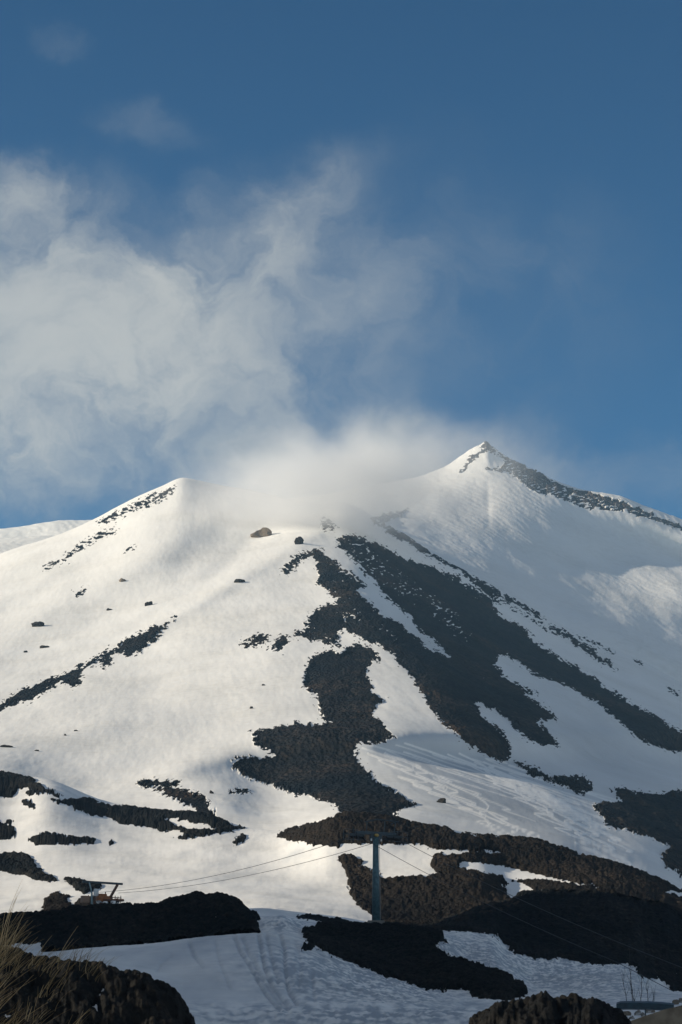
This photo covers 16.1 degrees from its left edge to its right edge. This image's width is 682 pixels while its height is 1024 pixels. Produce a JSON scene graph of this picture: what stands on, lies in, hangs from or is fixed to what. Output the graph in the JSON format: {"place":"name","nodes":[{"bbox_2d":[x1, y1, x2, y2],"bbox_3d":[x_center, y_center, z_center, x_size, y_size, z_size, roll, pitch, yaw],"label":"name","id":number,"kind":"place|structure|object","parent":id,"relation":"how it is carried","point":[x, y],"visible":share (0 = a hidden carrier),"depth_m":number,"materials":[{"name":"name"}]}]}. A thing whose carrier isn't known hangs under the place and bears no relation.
{"place":"outdoors","nodes":[
{"label":"outdoors","id":0,"kind":"place"},
{"bbox_2d":[0,478,681,888],"bbox_3d":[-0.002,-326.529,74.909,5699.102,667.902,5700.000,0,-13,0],"label":"mountain","id":1,"kind":"structure","parent":0,"point":[494,710],"depth_m":1490.28,"materials":[{"name":"white snow"}]},
{"bbox_2d":[31,621,43,626],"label":"boulder","id":2,"kind":"object","parent":1,"relation":"on","point":[38,624],"visible":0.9,"depth_m":1832.98,"materials":[{"name":"black stone"}]},
{"bbox_2d":[234,579,244,582],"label":"boulder","id":3,"kind":"object","parent":1,"relation":"on","point":[238,580],"visible":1,"depth_m":1926.10,"materials":[{"name":"black stone"}]},
{"bbox_2d":[250,527,271,537],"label":"boulder","id":4,"kind":"object","parent":1,"relation":"on","point":[264,532],"visible":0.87,"depth_m":2256.70,"materials":[{"name":"stone"}]},
{"bbox_2d":[294,536,303,543],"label":"boulder","id":5,"kind":"object","parent":1,"relation":"on","point":[299,540],"visible":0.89,"depth_m":2151.35,"materials":[{"name":"black stone"}]},
{"bbox_2d":[437,798,445,802],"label":"boulder","id":6,"kind":"object","parent":1,"relation":"on","point":[441,800],"visible":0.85,"depth_m":897.68,"materials":[{"name":"black stone"}]},
{"bbox_2d":[0,777,681,1023],"bbox_3d":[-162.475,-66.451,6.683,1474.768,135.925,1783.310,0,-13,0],"label":"ground","id":7,"kind":"structure","parent":0,"point":[271,972],"depth_m":274.61,"materials":[{"name":"white snow"}]},
{"bbox_2d":[0,770,61,797],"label":"lava bank","id":8,"kind":"structure","parent":7,"relation":"on","point":[11,783],"depth_m":677.10,"materials":[{"name":"black stone"}]},
{"bbox_2d":[0,851,101,894],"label":"lava bank","id":9,"kind":"structure","parent":7,"relation":"on","point":[19,863],"depth_m":462.40,"materials":[{"name":"black stone"}]},
{"bbox_2d":[41,891,95,910],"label":"lava bank","id":10,"kind":"structure","parent":7,"relation":"on","point":[56,900],"depth_m":356.01,"materials":[{"name":"stone"}]},
{"bbox_2d":[0,945,194,1023],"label":"lava bank","id":11,"kind":"structure","parent":7,"relation":"on","point":[129,996],"depth_m":53.56,"materials":[{"name":"black stone"}]},
{"bbox_2d":[0,879,116,1023],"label":"dry grass","id":12,"kind":"structure","parent":11,"relation":"on","point":[4,947],"depth_m":55.21,"materials":[{"name":"plant"}]},
{"bbox_2d":[80,880,123,904],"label":"lift station","id":13,"kind":"object","parent":7,"relation":"on","point":[102,898],"visible":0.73,"depth_m":295.27,"materials":[{"name":"metal"}]},
{"bbox_2d":[0,799,245,845],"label":"lava bank","id":14,"kind":"structure","parent":7,"relation":"on","point":[8,832],"depth_m":536.79,"materials":[{"name":"black stone"}]},
{"bbox_2d":[0,891,260,951],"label":"lava bank","id":15,"kind":"structure","parent":7,"relation":"on","point":[193,914],"depth_m":229.82,"materials":[{"name":"black stone"}]},
{"bbox_2d":[51,797,245,839],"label":"lava bank","id":16,"kind":"structure","parent":7,"relation":"on","point":[145,816],"depth_m":621.10,"materials":[{"name":"black stone"}]},
{"bbox_2d":[296,913,351,921],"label":"lava bank","id":17,"kind":"structure","parent":7,"relation":"on","point":[319,917],"depth_m":304.83,"materials":[{"name":"black stone"}]},
{"bbox_2d":[301,921,527,1000],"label":"lava bank","id":18,"kind":"structure","parent":7,"relation":"on","point":[411,954],"depth_m":194.33,"materials":[{"name":"black stone"}]},
{"bbox_2d":[343,819,407,923],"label":"lift pylon","id":19,"kind":"object","parent":18,"relation":"on","point":[376,837],"visible":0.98,"depth_m":238.00,"materials":[{"name":"metal"}]},
{"bbox_2d":[108,837,673,991],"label":"haul cable","id":20,"kind":"object","parent":19,"relation":"attached to","point":[430,875],"visible":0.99,"depth_m":225.05,"materials":[{"name":"metal"}]},
{"bbox_2d":[123,838,681,967],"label":"haul cable","id":21,"kind":"object","parent":19,"relation":"attached to","point":[443,862],"visible":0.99,"depth_m":229.38,"materials":[{"name":"metal"}]},
{"bbox_2d":[338,853,519,928],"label":"lava bank","id":22,"kind":"structure","parent":7,"relation":"on","point":[419,899],"depth_m":411.03,"materials":[{"name":"black stone"}]},
{"bbox_2d":[277,811,681,911],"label":"lava bank","id":23,"kind":"structure","parent":7,"relation":"on","point":[545,858],"depth_m":483.96,"materials":[{"name":"black stone"}]},
{"bbox_2d":[469,990,630,1023],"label":"lava bank","id":24,"kind":"structure","parent":7,"relation":"on","point":[541,1007],"depth_m":55.36,"materials":[{"name":"black stone"}]},
{"bbox_2d":[424,888,681,991],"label":"lava bank","id":25,"kind":"structure","parent":7,"relation":"on","point":[651,927],"depth_m":301.62,"materials":[{"name":"black stone"}]},
{"bbox_2d":[623,1011,630,1015],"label":"stone","id":26,"kind":"object","parent":7,"relation":"on","point":[627,1013],"visible":0.44,"depth_m":103.98,"materials":[{"name":"grey stone"}]},
{"bbox_2d":[625,944,632,1000],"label":"bare sapling","id":27,"kind":"object","parent":7,"relation":"on","point":[630,975],"visible":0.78,"depth_m":115.16,"materials":[{"name":"grey plant"}]},
{"bbox_2d":[630,977,638,1000],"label":"bare sapling","id":28,"kind":"object","parent":7,"relation":"on","point":[634,998],"visible":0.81,"depth_m":111.10,"materials":[{"name":"grey plant"}]},
{"bbox_2d":[637,971,643,1000],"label":"bare sapling","id":29,"kind":"object","parent":7,"relation":"on","point":[641,986],"visible":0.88,"depth_m":113.03,"materials":[{"name":"grey plant"}]},
{"bbox_2d":[616,1001,673,1015],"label":"guardrail","id":30,"kind":"object","parent":7,"relation":"on","point":[639,1005],"visible":0.76,"depth_m":94.54,"materials":[{"name":"metal"}]},
{"bbox_2d":[631,1005,681,1023],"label":"retaining wall","id":31,"kind":"structure","parent":7,"relation":"on","point":[673,1015],"depth_m":71.76,"materials":[{"name":"grey concrete"}]},
{"bbox_2d":[0,441,681,682],"bbox_3d":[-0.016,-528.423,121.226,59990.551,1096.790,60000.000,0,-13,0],"label":"distant mountain","id":32,"kind":"structure","parent":0,"point":[603,568],"depth_m":3789.88,"materials":[{"name":"white snow"}]},
{"bbox_2d":[0,0,681,528],"label":"sky","id":33,"kind":"structure","parent":0,"point":[279,248],"materials":[{"name":"blue"}]}
]}

